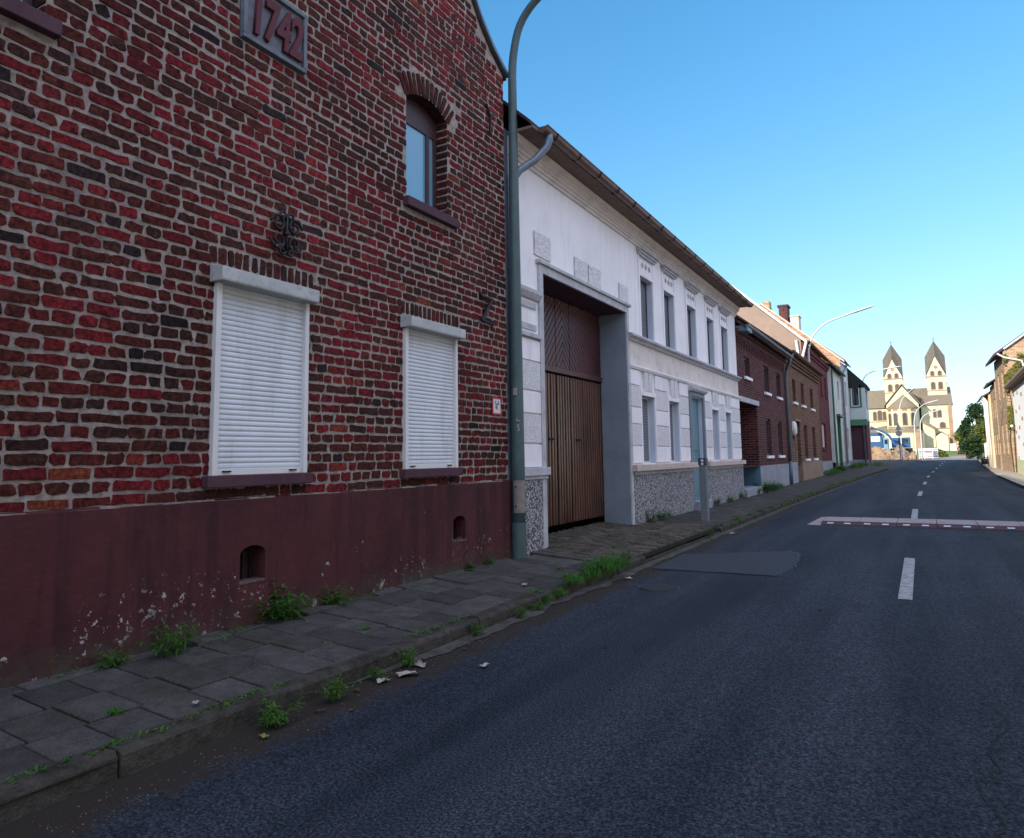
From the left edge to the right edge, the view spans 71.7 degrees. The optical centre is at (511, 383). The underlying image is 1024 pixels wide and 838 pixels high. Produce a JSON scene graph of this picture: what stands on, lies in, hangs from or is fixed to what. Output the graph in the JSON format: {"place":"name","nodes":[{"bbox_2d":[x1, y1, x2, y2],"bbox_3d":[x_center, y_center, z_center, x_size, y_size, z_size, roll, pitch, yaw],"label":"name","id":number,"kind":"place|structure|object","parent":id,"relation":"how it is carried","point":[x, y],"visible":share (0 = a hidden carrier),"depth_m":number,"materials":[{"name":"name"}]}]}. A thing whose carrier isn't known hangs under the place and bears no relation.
{"place":"outdoors","nodes":[
{"label":"outdoors","id":0,"kind":"place"},
{"bbox_2d":[0,528,718,805],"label":"pavement bed","id":1,"kind":"object","parent":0,"point":[656,551],"visible":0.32,"depth_m":9.89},
{"bbox_2d":[0,0,511,688],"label":"brick house","id":2,"kind":"structure","parent":1,"relation":"on","point":[216,408],"depth_m":5.46,"materials":[{"name":"brick"}]},
{"bbox_2d":[208,264,319,475],"bbox_3d":[-1.970,-0.074,5.595,0.240,1.567,0.970,-4,-7,30],"label":"window","id":3,"kind":"structure","parent":2,"relation":"in","point":[260,358],"depth_m":5.58,"materials":[{"name":"plastic"}]},
{"bbox_2d":[269,210,302,256],"bbox_3d":[-1.880,-1.247,5.905,0.060,0.382,0.353,-4,-7,30],"label":"iron wall rosette","id":4,"kind":"object","parent":2,"relation":"attached to","point":[285,241],"visible":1,"depth_m":5.89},
{"bbox_2d":[406,98,436,207],"bbox_3d":[-1.076,-2.525,7.876,0.050,1.252,0.740,-4,-7,30],"label":"window","id":5,"kind":"structure","parent":2,"relation":"in","point":[421,131],"depth_m":7.96,"materials":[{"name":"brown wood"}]},
{"bbox_2d":[400,314,465,468],"bbox_3d":[-0.856,0.112,7.524,0.240,1.567,0.980,-4,-7,30],"label":"window","id":6,"kind":"structure","parent":2,"relation":"in","point":[430,348],"depth_m":7.52,"materials":[{"name":"plastic"}]},
{"bbox_2d":[478,292,494,325],"bbox_3d":[-0.315,-0.897,8.589,0.074,0.380,0.335,-4,-7,30],"label":"iron wall anchor","id":7,"kind":"object","parent":2,"relation":"attached to","point":[485,311],"visible":1,"depth_m":8.56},
{"bbox_2d":[485,103,495,133],"bbox_3d":[-0.271,-3.343,8.994,0.039,0.369,0.223,-4,-7,30],"label":"iron wall anchor","id":8,"kind":"object","parent":2,"relation":"attached to","point":[490,117],"visible":1,"depth_m":8.96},
{"bbox_2d":[492,397,500,414],"bbox_3d":[-0.187,0.278,8.692,0.011,0.210,0.200,-4,-7,30],"label":"hydrant sign","id":9,"kind":"object","parent":2,"relation":"attached to","point":[496,406],"visible":1,"depth_m":8.68,"materials":[{"name":"metal"}]},
{"bbox_2d":[0,551,614,783],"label":"paving slabs","id":10,"kind":"structure","parent":1,"relation":"on","point":[50,737],"depth_m":4.44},
{"bbox_2d":[48,646,53,678],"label":"dried stalk","id":11,"kind":"object","parent":10,"relation":"on","point":[51,662],"visible":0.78,"depth_m":4.07,"materials":[{"name":"brown plant"}]},
{"bbox_2d":[93,644,133,668],"bbox_3d":[-2.423,1.663,4.310,0.232,0.149,0.195,2,-7,-28],"label":"weed","id":12,"kind":"object","parent":10,"relation":"on","point":[113,662],"visible":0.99,"depth_m":4.30,"materials":[{"name":"green plant"}]},
{"bbox_2d":[102,706,129,715],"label":"grass tuft","id":13,"kind":"object","parent":10,"relation":"on","point":[114,711],"visible":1,"depth_m":3.61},
{"bbox_2d":[136,619,228,657],"bbox_3d":[-2.166,1.650,4.593,0.435,0.231,0.542,-6,-8,43],"label":"weed","id":14,"kind":"object","parent":10,"relation":"on","point":[178,647],"visible":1,"depth_m":4.59,"materials":[{"name":"green plant"}]},
{"bbox_2d":[248,579,332,623],"bbox_3d":[-1.775,1.686,5.518,0.597,0.381,0.698,-4,-7,30],"label":"weed","id":15,"kind":"object","parent":10,"relation":"on","point":[282,608],"visible":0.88,"depth_m":5.49,"materials":[{"name":"green plant"}]},
{"bbox_2d":[316,583,357,604],"bbox_3d":[-1.521,1.798,6.044,0.466,0.210,0.345,-1,-6,3],"label":"weed","id":16,"kind":"object","parent":10,"relation":"on","point":[338,597],"visible":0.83,"depth_m":6.01,"materials":[{"name":"green plant"}]},
{"bbox_2d":[0,539,710,783],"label":"moss","id":17,"kind":"object","parent":10,"relation":"on","point":[111,741],"visible":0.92,"depth_m":3.82,"materials":[{"name":"green plant"}]},
{"bbox_2d":[572,553,630,573],"bbox_3d":[1.040,2.002,8.020,0.731,0.260,0.628,1,-6,-18],"label":"grass tuft","id":18,"kind":"object","parent":10,"relation":"on","point":[606,568],"visible":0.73,"depth_m":7.95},
{"bbox_2d":[592,551,631,571],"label":"grass tuft","id":19,"kind":"object","parent":10,"relation":"on","point":[615,561],"visible":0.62,"depth_m":8.18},
{"bbox_2d":[508,0,540,559],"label":"street lamp","id":20,"kind":"object","parent":1,"relation":"on","point":[519,536],"visible":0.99,"depth_m":9.03,"materials":[{"name":"metal"}]},
{"bbox_2d":[514,480,524,512],"bbox_3d":[0.095,1.399,8.783,0.141,0.400,0.033,0,-6,-10],"label":"inspection door","id":21,"kind":"structure","parent":20,"relation":"in","point":[519,492],"depth_m":8.78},
{"bbox_2d":[0,459,1023,837],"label":"road","id":22,"kind":"structure","parent":0,"point":[720,685],"depth_m":3.73,"materials":[{"name":"asphalt"}]},
{"bbox_2d":[255,693,304,727],"bbox_3d":[-1.239,1.737,3.764,0.239,0.156,0.288,-2,-6,7],"label":"weed","id":23,"kind":"object","parent":22,"relation":"on","point":[273,716],"visible":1,"depth_m":3.75,"materials":[{"name":"green plant"}]},
{"bbox_2d":[309,674,361,700],"bbox_3d":[-1.025,1.772,4.111,0.188,0.146,0.243,-6,-8,40],"label":"weed","id":24,"kind":"object","parent":22,"relation":"on","point":[334,692],"visible":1,"depth_m":4.12,"materials":[{"name":"green plant"}]},
{"bbox_2d":[365,664,391,678],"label":"weed","id":25,"kind":"object","parent":22,"relation":"on","point":[374,674],"visible":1,"depth_m":4.51,"materials":[{"name":"green plant"}]},
{"bbox_2d":[396,670,419,676],"bbox_3d":[-0.675,1.871,4.589,0.154,0.023,0.086,1,-6,-19],"label":"paper scrap","id":26,"kind":"object","parent":22,"relation":"on","point":[405,672],"visible":1,"depth_m":4.58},
{"bbox_2d":[390,643,430,666],"bbox_3d":[-0.701,1.844,4.795,0.260,0.148,0.232,-6,-8,41],"label":"weed","id":27,"kind":"object","parent":22,"relation":"on","point":[409,657],"visible":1,"depth_m":4.79,"materials":[{"name":"green plant"}]},
{"bbox_2d":[414,660,426,666],"bbox_3d":[-0.620,1.884,4.793,0.062,0.038,0.120,4,-8,-41],"label":"paper scrap","id":28,"kind":"object","parent":22,"relation":"on","point":[420,663],"visible":1,"depth_m":4.78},
{"bbox_2d":[0,468,887,825],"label":"kerb","id":29,"kind":"structure","parent":22,"relation":"on","point":[134,754],"depth_m":3.69,"materials":[{"name":"concrete"}]},
{"bbox_2d":[553,585,566,595],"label":"grass tuft","id":30,"kind":"object","parent":29,"relation":"on","point":[560,592],"visible":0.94,"depth_m":6.93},
{"bbox_2d":[558,572,575,587],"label":"weed","id":31,"kind":"object","parent":29,"relation":"on","point":[569,581],"visible":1,"depth_m":7.09,"materials":[{"name":"green plant"}]},
{"bbox_2d":[566,572,589,584],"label":"grass tuft","id":32,"kind":"object","parent":29,"relation":"on","point":[577,580],"visible":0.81,"depth_m":7.28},
{"bbox_2d":[573,566,605,578],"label":"grass tuft","id":33,"kind":"object","parent":29,"relation":"on","point":[588,573],"visible":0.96,"depth_m":7.58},
{"bbox_2d":[581,558,608,574],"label":"weed","id":34,"kind":"object","parent":29,"relation":"on","point":[596,568],"visible":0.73,"depth_m":7.77,"materials":[{"name":"green plant"}]},
{"bbox_2d":[615,547,635,562],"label":"weed","id":35,"kind":"object","parent":29,"relation":"on","point":[622,555],"visible":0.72,"depth_m":8.60,"materials":[{"name":"green plant"}]},
{"bbox_2d":[4,522,1013,837],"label":"grit","id":36,"kind":"object","parent":22,"relation":"on","point":[344,708],"visible":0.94,"depth_m":3.55,"materials":[{"name":"grey stone"}]},
{"bbox_2d":[346,461,915,684],"bbox_3d":[22.601,5.467,43.446,0.918,0.286,91.640,-4,-7,31],"label":"gutter","id":37,"kind":"object","parent":22,"relation":"on","point":[452,645],"visible":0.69,"depth_m":6.90,"materials":[{"name":"concrete"}]},
{"bbox_2d":[470,622,488,635],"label":"weed","id":38,"kind":"object","parent":37,"relation":"on","point":[475,632],"visible":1,"depth_m":5.59,"materials":[{"name":"green plant"}]},
{"bbox_2d":[512,603,534,617],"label":"weed","id":39,"kind":"object","parent":37,"relation":"on","point":[519,613],"visible":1,"depth_m":6.19,"materials":[{"name":"green plant"}]},
{"bbox_2d":[529,594,550,608],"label":"weed","id":40,"kind":"object","parent":37,"relation":"on","point":[535,605],"visible":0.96,"depth_m":6.48,"materials":[{"name":"green plant"}]},
{"bbox_2d":[638,583,679,590],"bbox_3d":[1.554,2.154,7.498,0.444,0.005,0.437,-4,-7,30],"label":"manhole cover","id":41,"kind":"object","parent":22,"relation":"on","point":[656,586],"visible":1,"depth_m":7.48,"materials":[{"name":"metal"}]},
{"bbox_2d":[650,551,800,576],"bbox_3d":[2.941,2.329,9.355,1.612,0.013,2.306,-4,-7,30],"label":"tar seam","id":42,"kind":"object","parent":22,"relation":"on","point":[734,573],"visible":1,"depth_m":8.48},
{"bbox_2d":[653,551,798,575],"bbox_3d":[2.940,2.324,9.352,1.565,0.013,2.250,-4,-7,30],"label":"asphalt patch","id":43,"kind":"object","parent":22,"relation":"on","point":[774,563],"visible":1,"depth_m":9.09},
{"bbox_2d":[888,460,915,469],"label":"kerb","id":44,"kind":"structure","parent":22,"relation":"on","point":[901,464],"depth_m":64.19,"materials":[{"name":"concrete"}]},
{"bbox_2d":[914,400,936,460],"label":"street lamp","id":45,"kind":"object","parent":44,"relation":"on","point":[914,430],"visible":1,"depth_m":84.03,"materials":[{"name":"metal"}]},
{"bbox_2d":[898,558,914,599],"bbox_3d":[4.438,2.149,7.949,0.121,0.001,3.000,-4,-7,30],"label":"lane marking","id":46,"kind":"object","parent":22,"relation":"on","point":[906,585],"visible":1,"depth_m":7.62,"materials":[{"name":"paint"}]},
{"bbox_2d":[911,509,917,518],"bbox_3d":[9.002,2.908,15.843,0.121,0.001,3.000,-4,-7,30],"label":"lane marking","id":47,"kind":"object","parent":22,"relation":"on","point":[914,515],"visible":0.9,"depth_m":15.63,"materials":[{"name":"paint"}]},
{"bbox_2d":[807,517,1023,530],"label":"speed bump","id":48,"kind":"object","parent":22,"relation":"on","point":[939,524],"visible":1,"depth_m":13.26,"materials":[{"name":"concrete"}]},
{"bbox_2d":[920,410,938,459],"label":"street lamp","id":49,"kind":"object","parent":22,"relation":"on","point":[920,434],"visible":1,"depth_m":87.18,"materials":[{"name":"metal"}]},
{"bbox_2d":[974,709,1008,837],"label":"road crack","id":50,"kind":"object","parent":22,"relation":"on","point":[994,778],"visible":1,"depth_m":2.99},
{"bbox_2d":[978,460,1023,488],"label":"kerb","id":51,"kind":"structure","parent":22,"relation":"on","point":[1015,483],"depth_m":32.61,"materials":[{"name":"concrete"}]},
{"bbox_2d":[538,520,712,559],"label":"driveway setts","id":52,"kind":"structure","parent":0,"point":[598,539],"depth_m":10.77,"materials":[{"name":"stone"}]},
{"bbox_2d":[646,509,662,522],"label":"weed","id":53,"kind":"object","parent":52,"relation":"on","point":[652,520],"visible":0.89,"depth_m":12.98,"materials":[{"name":"green plant"}]},
{"bbox_2d":[478,0,1023,431],"label":"sky","id":54,"kind":"structure","parent":0,"point":[828,160],"materials":[{"name":"blue"}]},
{"bbox_2d":[656,460,913,526],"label":"pavement","id":55,"kind":"structure","parent":0,"point":[724,512],"depth_m":20.24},
{"bbox_2d":[657,508,668,519],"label":"weed","id":56,"kind":"object","parent":55,"relation":"on","point":[661,517],"visible":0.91,"depth_m":13.54,"materials":[{"name":"green plant"}]},
{"bbox_2d":[698,458,709,520],"bbox_3d":[3.755,2.077,13.851,0.160,1.240,0.168,-4,-7,30],"label":"bollard","id":57,"kind":"object","parent":55,"relation":"on","point":[704,488],"visible":0.89,"depth_m":13.80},
{"bbox_2d":[734,317,793,496],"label":"brick house","id":58,"kind":"structure","parent":55,"relation":"on","point":[764,412],"depth_m":23.46,"materials":[{"name":"brick"}]},
{"bbox_2d":[744,358,747,375],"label":"window","id":59,"kind":"structure","parent":58,"relation":"in","point":[745,360],"depth_m":22.19,"materials":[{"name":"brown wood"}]},
{"bbox_2d":[763,367,766,391],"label":"window","id":60,"kind":"structure","parent":58,"relation":"in","point":[764,369],"depth_m":24.92,"materials":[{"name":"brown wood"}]},
{"bbox_2d":[765,419,769,455],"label":"window","id":61,"kind":"structure","parent":58,"relation":"in","point":[766,420],"depth_m":24.61,"materials":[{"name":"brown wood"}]},
{"bbox_2d":[777,421,780,454],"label":"window","id":62,"kind":"structure","parent":58,"relation":"in","point":[778,423],"depth_m":26.61,"materials":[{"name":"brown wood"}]},
{"bbox_2d":[751,480,777,492],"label":"weed","id":63,"kind":"object","parent":55,"relation":"on","point":[765,485],"visible":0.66,"depth_m":22.29,"materials":[{"name":"green plant"}]},
{"bbox_2d":[734,314,824,482],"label":"brick house","id":64,"kind":"structure","parent":55,"relation":"on","point":[803,377],"depth_m":31.54,"materials":[{"name":"brown brick"}]},
{"bbox_2d":[792,421,796,438],"bbox_3d":[11.551,1.893,28.954,0.140,0.720,0.440,-4,-7,30],"label":"wall lamp","id":65,"kind":"object","parent":64,"relation":"attached to","point":[794,427],"visible":1,"depth_m":28.82,"materials":[{"name":"glass"}]},
{"bbox_2d":[807,305,875,361],"bbox_3d":[17.389,0.369,37.085,3.443,8.714,0.260,-4,-7,30],"label":"street lamp","id":66,"kind":"object","parent":55,"relation":"on","point":[822,325],"visible":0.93,"depth_m":37.72,"materials":[{"name":"metal"}]},
{"bbox_2d":[895,423,901,460],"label":"road sign","id":67,"kind":"object","parent":55,"relation":"on","point":[898,432],"visible":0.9,"depth_m":77.04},
{"bbox_2d":[899,381,923,460],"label":"street lamp","id":68,"kind":"object","parent":55,"relation":"on","point":[900,424],"visible":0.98,"depth_m":81.31,"materials":[{"name":"metal"}]},
{"bbox_2d":[592,451,984,525],"bbox_3d":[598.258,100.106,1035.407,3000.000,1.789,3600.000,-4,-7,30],"label":"ground","id":69,"kind":"structure","parent":0,"point":[602,518],"depth_m":107.94,"materials":[{"name":"brown"}]},
{"bbox_2d":[503,100,753,555],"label":"white house","id":70,"kind":"structure","parent":69,"relation":"on","point":[630,307],"depth_m":12.64,"materials":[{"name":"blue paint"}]},
{"bbox_2d":[640,280,647,337],"bbox_3d":[2.512,-1.462,13.975,0.060,1.180,0.740,-4,-7,30],"label":"window","id":71,"kind":"structure","parent":70,"relation":"in","point":[642,285],"depth_m":14.17,"materials":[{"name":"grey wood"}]},
{"bbox_2d":[642,397,649,462],"bbox_3d":[2.482,0.890,13.616,0.060,1.270,0.760,-4,-7,30],"label":"window","id":72,"kind":"structure","parent":70,"relation":"in","point":[645,409],"depth_m":13.81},
{"bbox_2d":[664,295,669,346],"bbox_3d":[3.230,-1.342,15.217,0.060,1.180,0.720,-4,-7,30],"label":"window","id":73,"kind":"structure","parent":70,"relation":"in","point":[666,310],"depth_m":15.44,"materials":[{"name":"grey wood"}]},
{"bbox_2d":[669,402,674,461],"bbox_3d":[3.297,1.025,15.026,0.060,1.270,0.710,-4,-7,30],"label":"window","id":74,"kind":"structure","parent":70,"relation":"in","point":[670,404],"depth_m":15.24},
{"bbox_2d":[687,309,691,356],"bbox_3d":[4.080,-1.201,16.689,0.060,1.180,0.730,-4,-7,30],"label":"window","id":75,"kind":"structure","parent":70,"relation":"in","point":[688,311],"depth_m":16.93,"materials":[{"name":"grey wood"}]},
{"bbox_2d":[691,398,699,499],"bbox_3d":[4.209,1.520,16.474,0.065,2.360,1.020,-4,-7,30],"label":"door","id":76,"kind":"structure","parent":70,"relation":"in","point":[695,421],"depth_m":16.61,"materials":[{"name":"teal paint"}]},
{"bbox_2d":[707,321,709,363],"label":"window","id":77,"kind":"structure","parent":70,"relation":"in","point":[707,321],"depth_m":18.43,"materials":[{"name":"grey wood"}]},
{"bbox_2d":[712,411,715,459],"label":"window","id":78,"kind":"structure","parent":70,"relation":"in","point":[712,411],"depth_m":18.30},
{"bbox_2d":[721,330,723,369],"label":"window","id":79,"kind":"structure","parent":70,"relation":"in","point":[721,330],"depth_m":19.74,"materials":[{"name":"grey wood"}]},
{"bbox_2d":[732,285,832,470],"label":"terraced house","id":80,"kind":"structure","parent":69,"relation":"on","point":[764,320],"depth_m":39.43,"materials":[{"name":"red paint"}]},
{"bbox_2d":[821,423,824,447],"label":"window","id":81,"kind":"structure","parent":80,"relation":"in","point":[823,437],"depth_m":44.80,"materials":[{"name":"glass"}]},
{"bbox_2d":[827,363,845,468],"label":"terraced house","id":82,"kind":"structure","parent":69,"relation":"on","point":[836,417],"depth_m":49.32,"materials":[{"name":"white paint"}]},
{"bbox_2d":[837,418,842,464],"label":"door","id":83,"kind":"structure","parent":82,"relation":"in","point":[838,419],"depth_m":51.55,"materials":[{"name":"green paint"}]},
{"bbox_2d":[847,368,871,465],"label":"corner house","id":84,"kind":"structure","parent":69,"relation":"on","point":[858,389],"depth_m":58.56,"materials":[{"name":"white paint"}]},
{"bbox_2d":[849,384,861,407],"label":"window","id":85,"kind":"structure","parent":84,"relation":"in","point":[855,393],"depth_m":58.82,"materials":[{"name":"green paint"}]},
{"bbox_2d":[851,426,863,459],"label":"garage door","id":86,"kind":"structure","parent":84,"relation":"in","point":[856,431],"depth_m":58.42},
{"bbox_2d":[870,432,889,449],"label":"truck","id":87,"kind":"object","parent":69,"relation":"on","point":[878,440],"visible":0.35,"depth_m":101.23,"materials":[{"name":"blue paint"}]},
{"bbox_2d":[871,446,898,459],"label":"dirt heap","id":88,"kind":"object","parent":69,"relation":"on","point":[879,453],"visible":0.36,"depth_m":94.41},
{"bbox_2d":[870,426,912,452],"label":"excavator","id":89,"kind":"object","parent":69,"relation":"on","point":[906,443],"visible":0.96,"depth_m":100.95,"materials":[{"name":"blue paint"}]},
{"bbox_2d":[892,445,910,459],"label":"dirt heap","id":90,"kind":"object","parent":69,"relation":"on","point":[896,452],"visible":0.35,"depth_m":94.91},
{"bbox_2d":[868,341,955,450],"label":"church","id":91,"kind":"structure","parent":69,"relation":"on","point":[937,429],"depth_m":178.65,"materials":[{"name":"beige stone"}]},
{"bbox_2d":[877,410,882,420],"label":"arched window","id":92,"kind":"structure","parent":91,"relation":"in","point":[879,413],"depth_m":186.51,"materials":[{"name":"brown stone"}]},
{"bbox_2d":[893,413,897,425],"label":"arched window","id":93,"kind":"structure","parent":91,"relation":"in","point":[895,416],"depth_m":175.29,"materials":[{"name":"glass"}]},
{"bbox_2d":[902,412,907,424],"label":"arched window","id":94,"kind":"structure","parent":91,"relation":"in","point":[904,415],"depth_m":174.01,"materials":[{"name":"glass"}]},
{"bbox_2d":[909,452,923,458],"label":"dirt heap","id":95,"kind":"object","parent":69,"relation":"on","point":[913,455],"visible":0.38,"depth_m":94.21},
{"bbox_2d":[923,448,932,459],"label":"barrier","id":96,"kind":"object","parent":69,"relation":"on","point":[927,452],"visible":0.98,"depth_m":91.72,"materials":[{"name":"white plastic"}]},
{"bbox_2d":[928,447,948,456],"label":"bush","id":97,"kind":"object","parent":69,"relation":"on","point":[941,453],"visible":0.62,"depth_m":99.95,"materials":[{"name":"green plant"}]},
{"bbox_2d":[940,444,955,450],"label":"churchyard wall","id":98,"kind":"structure","parent":69,"relation":"on","point":[952,447],"depth_m":168.70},
{"bbox_2d":[952,425,973,452],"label":"tree","id":99,"kind":"object","parent":69,"relation":"on","point":[957,437],"visible":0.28,"depth_m":126.86,"materials":[{"name":"green plant"}]},
{"bbox_2d":[957,424,974,458],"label":"tree","id":100,"kind":"object","parent":69,"relation":"on","point":[963,430],"visible":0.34,"depth_m":90.54,"materials":[{"name":"green plant"}]},
{"bbox_2d":[959,401,985,459],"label":"tree","id":101,"kind":"object","parent":69,"relation":"on","point":[974,446],"visible":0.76,"depth_m":85.08,"materials":[{"name":"green plant"}]},
{"bbox_2d":[971,414,986,444],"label":"tree","id":102,"kind":"object","parent":69,"relation":"on","point":[981,430],"visible":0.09,"depth_m":73.41,"materials":[{"name":"green plant"}]},
{"bbox_2d":[977,391,995,467],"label":"terraced house","id":103,"kind":"structure","parent":69,"relation":"on","point":[985,399],"depth_m":50.91,"materials":[{"name":"white paint"}]},
{"bbox_2d":[983,379,1002,469],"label":"terraced house","id":104,"kind":"structure","parent":69,"relation":"on","point":[996,431],"depth_m":47.56,"materials":[{"name":"paint"}]},
{"bbox_2d":[985,332,1023,471],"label":"gabled brick house","id":105,"kind":"structure","parent":69,"relation":"on","point":[1012,349],"depth_m":41.94,"materials":[{"name":"brown brick"}]},
{"bbox_2d":[1002,353,1023,471],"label":"creeper","id":106,"kind":"object","parent":105,"relation":"attached to","point":[1010,374],"visible":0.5,"depth_m":40.62,"materials":[{"name":"green plant"}]},
{"bbox_2d":[1003,366,1023,474],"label":"white house","id":107,"kind":"structure","parent":69,"relation":"on","point":[1015,383],"depth_m":36.95,"materials":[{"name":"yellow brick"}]},
{"bbox_2d":[760,301,853,465],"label":"terraced house","id":108,"kind":"structure","parent":0,"point":[785,318],"depth_m":56.03,"materials":[{"name":"paint"}]},
{"bbox_2d":[926,456,976,459],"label":"road junction","id":109,"kind":"object","parent":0,"point":[954,458],"visible":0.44,"depth_m":92.81,"materials":[{"name":"asphalt"}]},
{"bbox_2d":[979,460,1023,485],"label":"pavement","id":110,"kind":"structure","parent":0,"point":[1017,477],"depth_m":37.38,"materials":[{"name":"concrete"}]},
{"bbox_2d":[980,455,989,465],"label":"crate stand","id":111,"kind":"object","parent":110,"relation":"on","point":[984,461],"visible":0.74,"depth_m":54.80,"materials":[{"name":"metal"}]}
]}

